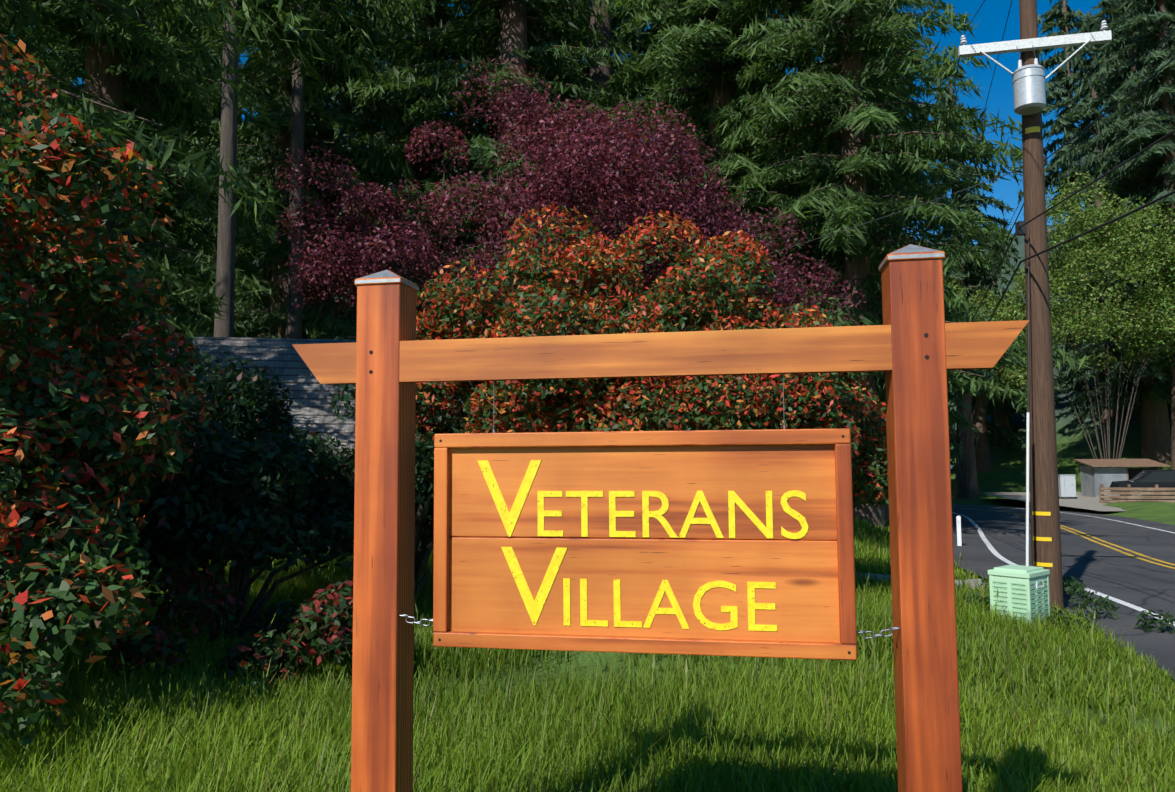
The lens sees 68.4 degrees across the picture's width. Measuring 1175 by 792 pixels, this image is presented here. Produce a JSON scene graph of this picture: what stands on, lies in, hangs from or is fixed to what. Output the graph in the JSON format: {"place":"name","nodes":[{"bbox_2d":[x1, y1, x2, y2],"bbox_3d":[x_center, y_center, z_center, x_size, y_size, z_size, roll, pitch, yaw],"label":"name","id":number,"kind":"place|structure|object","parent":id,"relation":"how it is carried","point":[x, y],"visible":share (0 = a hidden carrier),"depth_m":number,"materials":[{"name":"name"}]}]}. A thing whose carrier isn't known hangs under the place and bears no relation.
{"place":"outdoors","nodes":[
{"label":"outdoors","id":0,"kind":"place"},
{"bbox_2d":[0,565,581,689],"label":"grass","id":1,"kind":"structure","parent":0,"point":[301,590],"depth_m":6.49,"materials":[{"name":"green plant"}]},
{"bbox_2d":[12,0,1108,245],"label":"sky","id":2,"kind":"structure","parent":0,"point":[992,15],"materials":[{"name":"blue"}]},
{"bbox_2d":[1,540,1171,725],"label":"grass seed stalks","id":3,"kind":"object","parent":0,"point":[686,667],"depth_m":6.13,"materials":[{"name":"green plant"}]},
{"bbox_2d":[2,134,1174,774],"bbox_3d":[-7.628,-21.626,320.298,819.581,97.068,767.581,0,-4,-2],"label":"ground","id":4,"kind":"structure","parent":0,"point":[1006,472],"depth_m":70.48,"materials":[{"name":"green plant"}]},
{"bbox_2d":[1,3,76,118],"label":"redwood tree","id":5,"kind":"object","parent":4,"relation":"on","point":[45,57],"visible":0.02,"depth_m":33.99,"materials":[{"name":"green plant"}]},
{"bbox_2d":[0,382,152,647],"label":"photinia bush","id":6,"kind":"object","parent":4,"relation":"on","point":[13,481],"visible":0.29,"depth_m":4.71,"materials":[{"name":"green plant"}]},
{"bbox_2d":[0,480,163,747],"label":"photinia bush","id":7,"kind":"object","parent":4,"relation":"on","point":[111,603],"visible":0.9,"depth_m":4.27,"materials":[{"name":"green plant"}]},
{"bbox_2d":[0,34,210,496],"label":"photinia bush","id":8,"kind":"object","parent":4,"relation":"on","point":[72,400],"visible":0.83,"depth_m":5.51,"materials":[{"name":"green plant"}]},
{"bbox_2d":[14,0,271,337],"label":"redwood tree","id":9,"kind":"object","parent":4,"relation":"on","point":[215,121],"visible":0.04,"depth_m":39.59,"materials":[{"name":"green plant"}]},
{"bbox_2d":[0,0,288,337],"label":"redwood tree","id":10,"kind":"object","parent":4,"relation":"on","point":[112,79],"visible":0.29,"depth_m":26.14,"materials":[{"name":"green plant"}]},
{"bbox_2d":[0,0,331,363],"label":"redwood tree","id":11,"kind":"object","parent":4,"relation":"on","point":[65,85],"visible":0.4,"depth_m":12.90,"materials":[{"name":"green plant"}]},
{"bbox_2d":[137,54,210,328],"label":"conifer tree","id":12,"kind":"object","parent":4,"relation":"on","point":[139,194],"visible":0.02,"depth_m":68.23,"materials":[{"name":"green plant"}]},
{"bbox_2d":[20,310,355,542],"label":"roof","id":13,"kind":"structure","parent":4,"relation":"on","point":[311,406],"depth_m":16.78,"materials":[{"name":"grey"}]},
{"bbox_2d":[83,414,354,639],"bbox_3d":[-3.019,1.186,7.344,2.745,2.027,2.670,0,-4,-2],"label":"rhododendron shrub","id":14,"kind":"object","parent":4,"relation":"on","point":[205,513],"visible":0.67,"depth_m":6.65,"materials":[{"name":"green plant"}]},
{"bbox_2d":[112,350,334,591],"bbox_3d":[-4.680,0.911,9.322,3.062,2.799,3.531,-4,-6,43],"label":"rhododendron shrub","id":15,"kind":"object","parent":4,"relation":"on","point":[253,404],"visible":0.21,"depth_m":9.32,"materials":[{"name":"green plant"}]},
{"bbox_2d":[194,63,258,312],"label":"conifer tree","id":16,"kind":"object","parent":4,"relation":"on","point":[239,65],"depth_m":80.82,"materials":[{"name":"green plant"}]},
{"bbox_2d":[107,567,352,692],"bbox_3d":[-2.334,1.545,6.001,1.903,0.699,1.558,0,-4,-2],"label":"red shrub","id":17,"kind":"object","parent":4,"relation":"on","point":[326,624],"visible":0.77,"depth_m":5.63,"materials":[{"name":"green plant"}]},
{"bbox_2d":[168,12,307,336],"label":"conifer tree","id":18,"kind":"object","parent":4,"relation":"on","point":[241,327],"visible":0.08,"depth_m":60.27,"materials":[{"name":"green plant"}]},
{"bbox_2d":[111,0,437,336],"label":"redwood tree","id":19,"kind":"object","parent":4,"relation":"on","point":[225,278],"visible":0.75,"depth_m":21.74,"materials":[{"name":"green plant"}]},
{"bbox_2d":[237,59,335,336],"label":"conifer tree","id":20,"kind":"object","parent":4,"relation":"on","point":[264,269],"depth_m":71.87,"materials":[{"name":"green plant"}]},
{"bbox_2d":[149,0,437,339],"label":"redwood tree","id":21,"kind":"object","parent":4,"relation":"on","point":[279,149],"visible":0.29,"depth_m":35.25,"materials":[{"name":"green plant"}]},
{"bbox_2d":[236,5,356,332],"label":"conifer tree","id":22,"kind":"object","parent":4,"relation":"on","point":[330,132],"visible":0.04,"depth_m":71.06,"materials":[{"name":"green plant"}]},
{"bbox_2d":[309,0,408,339],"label":"conifer tree","id":23,"kind":"object","parent":4,"relation":"on","point":[324,137],"visible":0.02,"depth_m":73.31,"materials":[{"name":"green plant"}]},
{"bbox_2d":[342,3,410,245],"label":"conifer tree","id":24,"kind":"object","parent":4,"relation":"on","point":[385,65],"depth_m":84.78,"materials":[{"name":"green plant"}]},
{"bbox_2d":[254,383,501,598],"bbox_3d":[-1.950,0.919,9.136,3.142,2.887,3.110,0,-4,-2],"label":"rhododendron shrub","id":25,"kind":"object","parent":4,"relation":"on","point":[424,494],"visible":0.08,"depth_m":8.80,"materials":[{"name":"green plant"}]},
{"bbox_2d":[276,0,480,338],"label":"redwood tree","id":26,"kind":"object","parent":4,"relation":"on","point":[294,322],"visible":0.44,"depth_m":30.30,"materials":[{"name":"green plant"}]},
{"bbox_2d":[270,0,498,506],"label":"redwood tree","id":27,"kind":"object","parent":4,"relation":"on","point":[429,21],"visible":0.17,"depth_m":44.95,"materials":[{"name":"green plant"}]},
{"bbox_2d":[371,2,462,254],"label":"conifer tree","id":28,"kind":"object","parent":4,"relation":"on","point":[440,171],"depth_m":80.43,"materials":[{"name":"green plant"}]},
{"bbox_2d":[446,15,478,246],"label":"conifer tree","id":29,"kind":"object","parent":4,"relation":"on","point":[459,166],"depth_m":84.79,"materials":[{"name":"green plant"}]},
{"bbox_2d":[447,4,496,388],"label":"conifer tree","id":30,"kind":"object","parent":4,"relation":"on","point":[476,154],"depth_m":71.77,"materials":[{"name":"green plant"}]},
{"bbox_2d":[337,0,670,419],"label":"redwood tree","id":31,"kind":"object","parent":4,"relation":"on","point":[513,26],"visible":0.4,"depth_m":33.45,"materials":[{"name":"green plant"}]},
{"bbox_2d":[462,34,546,409],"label":"conifer tree","id":32,"kind":"object","parent":4,"relation":"on","point":[479,170],"depth_m":65.24,"materials":[{"name":"green plant"}]},
{"bbox_2d":[275,57,769,420],"bbox_3d":[-1.145,-1.304,13.969,7.848,8.273,6.263,0,-4,-2],"label":"purple plum tree","id":33,"kind":"object","parent":4,"relation":"on","point":[643,192],"visible":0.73,"depth_m":12.86,"materials":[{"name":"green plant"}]},
{"bbox_2d":[454,0,661,413],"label":"redwood tree","id":34,"kind":"object","parent":4,"relation":"on","point":[563,78],"depth_m":50.73,"materials":[{"name":"green plant"}]},
{"bbox_2d":[0,638,1174,791],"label":"grass","id":35,"kind":"structure","parent":4,"relation":"on","point":[791,732],"depth_m":4.25,"materials":[{"name":"green plant"}]},
{"bbox_2d":[198,526,989,594],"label":"grass","id":36,"kind":"structure","parent":4,"relation":"on","point":[881,553],"depth_m":13.18,"materials":[{"name":"green plant"}]},
{"bbox_2d":[573,0,641,384],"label":"tree","id":37,"kind":"object","parent":4,"relation":"on","point":[601,73],"visible":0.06,"depth_m":37.73,"materials":[{"name":"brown plant"}]},
{"bbox_2d":[355,202,868,473],"bbox_3d":[0.228,0.093,9.562,5.690,4.565,3.767,0,-4,-2],"label":"bush","id":38,"kind":"object","parent":4,"relation":"on","point":[683,299],"visible":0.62,"depth_m":8.66,"materials":[{"name":"red plant"}]},
{"bbox_2d":[421,514,889,543],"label":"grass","id":39,"kind":"structure","parent":4,"relation":"on","point":[872,529],"depth_m":19.60,"materials":[{"name":"green plant"}]},
{"bbox_2d":[293,244,1028,791],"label":"sign","id":40,"kind":"object","parent":4,"relation":"on","point":[717,542],"visible":1,"depth_m":2.45,"materials":[{"name":"brown wood"}]},
{"bbox_2d":[550,0,839,306],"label":"redwood tree","id":41,"kind":"object","parent":4,"relation":"on","point":[643,43],"visible":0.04,"depth_m":40.42,"materials":[{"name":"green plant"}]},
{"bbox_2d":[596,207,865,327],"bbox_3d":[2.209,-0.130,14.821,4.435,6.059,4.426,0,-4,-2],"label":"purple plum tree","id":42,"kind":"object","parent":4,"relation":"on","point":[793,290],"visible":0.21,"depth_m":13.89,"materials":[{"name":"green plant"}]},
{"bbox_2d":[587,0,885,403],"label":"fir tree","id":43,"kind":"object","parent":4,"relation":"on","point":[692,40],"visible":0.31,"depth_m":26.70,"materials":[{"name":"green plant"}]},
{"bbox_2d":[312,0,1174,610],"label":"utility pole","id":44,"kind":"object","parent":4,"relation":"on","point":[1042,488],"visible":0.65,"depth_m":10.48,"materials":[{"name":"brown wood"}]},
{"bbox_2d":[602,0,901,375],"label":"redwood tree","id":45,"kind":"object","parent":4,"relation":"on","point":[629,79],"visible":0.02,"depth_m":33.69,"materials":[{"name":"green plant"}]},
{"bbox_2d":[689,381,888,508],"bbox_3d":[2.533,0.991,10.646,3.218,2.933,3.084,0,-4,-2],"label":"bush","id":46,"kind":"object","parent":4,"relation":"on","point":[870,474],"visible":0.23,"depth_m":9.93,"materials":[{"name":"green plant"}]},
{"bbox_2d":[768,4,1000,443],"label":"fir tree","id":47,"kind":"object","parent":4,"relation":"on","point":[957,400],"depth_m":41.03,"materials":[{"name":"green plant"}]},
{"bbox_2d":[595,573,1174,725],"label":"grass","id":48,"kind":"structure","parent":4,"relation":"on","point":[1096,680],"depth_m":7.11,"materials":[{"name":"green plant"}]},
{"bbox_2d":[701,0,1093,529],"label":"fir tree","id":49,"kind":"object","parent":4,"relation":"on","point":[856,159],"visible":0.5,"depth_m":23.66,"materials":[{"name":"green plant"}]},
{"bbox_2d":[768,0,1026,517],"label":"fir tree","id":50,"kind":"object","parent":4,"relation":"on","point":[941,127],"visible":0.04,"depth_m":31.93,"materials":[{"name":"green plant"}]},
{"bbox_2d":[901,233,955,444],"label":"conifer tree","id":51,"kind":"object","parent":4,"relation":"on","point":[953,429],"visible":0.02,"depth_m":77.91,"materials":[{"name":"green plant"}]},
{"bbox_2d":[956,516,961,545],"bbox_3d":[8.598,3.265,20.009,0.090,0.980,0.028,-1,-4,12],"label":"delineator post","id":52,"kind":"object","parent":4,"relation":"on","point":[958,523],"visible":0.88,"depth_m":20.01,"materials":[{"name":"white plastic"}]},
{"bbox_2d":[911,59,1022,498],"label":"conifer tree","id":53,"kind":"object","parent":4,"relation":"on","point":[969,279],"visible":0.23,"depth_m":64.60,"materials":[{"name":"green plant"}]},
{"bbox_2d":[943,275,1027,498],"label":"broadleaf tree","id":54,"kind":"object","parent":4,"relation":"on","point":[1010,376],"visible":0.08,"depth_m":62.80,"materials":[{"name":"green plant"}]},
{"bbox_2d":[949,252,1025,472],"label":"conifer tree","id":55,"kind":"object","parent":4,"relation":"on","point":[988,435],"visible":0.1,"depth_m":78.56,"materials":[{"name":"green plant"}]},
{"bbox_2d":[952,239,1062,432],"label":"conifer tree","id":56,"kind":"object","parent":4,"relation":"on","point":[1003,417],"visible":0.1,"depth_m":84.66,"materials":[{"name":"green plant"}]},
{"bbox_2d":[988,564,1049,626],"bbox_3d":[4.543,2.199,9.084,0.490,0.790,0.430,3,-5,-40],"label":"utility box","id":57,"kind":"object","parent":4,"relation":"on","point":[1025,589],"visible":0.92,"depth_m":8.95,"materials":[{"name":"green metal"}]},
{"bbox_2d":[1016,0,1100,361],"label":"conifer tree","id":58,"kind":"object","parent":4,"relation":"on","point":[1064,14],"visible":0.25,"depth_m":91.96,"materials":[{"name":"green plant"}]},
{"bbox_2d":[959,573,1174,634],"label":"roadside weeds","id":59,"kind":"object","parent":4,"relation":"on","point":[1069,586],"visible":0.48,"depth_m":9.48,"materials":[{"name":"green plant"}]},
{"bbox_2d":[982,171,1174,458],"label":"broadleaf tree","id":60,"kind":"object","parent":4,"relation":"on","point":[1116,234],"visible":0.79,"depth_m":57.83,"materials":[{"name":"green plant"}]},
{"bbox_2d":[984,492,1174,510],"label":"gravel pullout","id":61,"kind":"structure","parent":4,"relation":"on","point":[1088,503],"depth_m":50.28,"materials":[{"name":"grey gravel"}]},
{"bbox_2d":[1058,475,1077,498],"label":"utility cabinet","id":62,"kind":"object","parent":61,"relation":"on","point":[1067,486],"visible":0.9,"depth_m":52.35,"materials":[{"name":"white metal"}]},
{"bbox_2d":[1074,459,1169,496],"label":"corrugated shed","id":63,"kind":"object","parent":61,"relation":"on","point":[1095,473],"visible":0.52,"depth_m":54.02,"materials":[{"name":"grey"}]},
{"bbox_2d":[1099,484,1174,502],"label":"timber fence","id":64,"kind":"object","parent":61,"relation":"on","point":[1129,493],"visible":0.79,"depth_m":46.89,"materials":[{"name":"brown wood"}]},
{"bbox_2d":[1110,470,1174,499],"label":"parked suv","id":65,"kind":"object","parent":61,"relation":"on","point":[1151,478],"visible":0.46,"depth_m":49.08,"materials":[{"name":"black paint"}]},
{"bbox_2d":[1048,0,1136,377],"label":"conifer tree","id":66,"kind":"object","parent":4,"relation":"on","point":[1103,4],"visible":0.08,"depth_m":83.57,"materials":[{"name":"green plant"}]},
{"bbox_2d":[1049,11,1170,423],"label":"conifer tree","id":67,"kind":"object","parent":4,"relation":"on","point":[1076,381],"visible":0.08,"depth_m":78.96,"materials":[{"name":"green plant"}]},
{"bbox_2d":[1051,0,1174,463],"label":"fir tree","id":68,"kind":"object","parent":4,"relation":"on","point":[1152,406],"visible":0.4,"depth_m":68.36,"materials":[{"name":"green plant"}]},
{"bbox_2d":[1076,0,1174,469],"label":"fir tree","id":69,"kind":"object","parent":4,"relation":"on","point":[1158,122],"visible":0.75,"depth_m":63.07,"materials":[{"name":"green plant"}]},
{"bbox_2d":[1076,2,1174,207],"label":"conifer tree","id":70,"kind":"object","parent":4,"relation":"on","point":[1093,168],"depth_m":86.13,"materials":[{"name":"green plant"}]},
{"bbox_2d":[419,542,986,589],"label":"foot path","id":71,"kind":"structure","parent":0,"point":[879,576],"depth_m":12.79,"materials":[{"name":"grey concrete"}]},
{"bbox_2d":[952,504,1174,680],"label":"road","id":72,"kind":"structure","parent":0,"point":[1105,570],"depth_m":16.76,"materials":[{"name":"grey asphalt"}]},
{"bbox_2d":[952,512,1174,625],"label":"road edge line","id":73,"kind":"object","parent":72,"relation":"on","point":[990,546],"visible":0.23,"depth_m":16.06,"materials":[{"name":"white paint"}]},
{"bbox_2d":[954,507,1174,565],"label":"road centre line","id":74,"kind":"object","parent":72,"relation":"on","point":[1109,543],"visible":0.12,"depth_m":19.91,"materials":[{"name":"yellow paint"}]},
{"bbox_2d":[962,505,1174,532],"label":"road edge line","id":75,"kind":"object","parent":72,"relation":"on","point":[1113,520],"visible":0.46,"depth_m":32.14,"materials":[{"name":"white paint"}]},
{"bbox_2d":[966,508,1174,568],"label":"road centre line","id":76,"kind":"object","parent":72,"relation":"on","point":[1107,546],"visible":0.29,"depth_m":19.29,"materials":[{"name":"yellow paint"}]}
]}

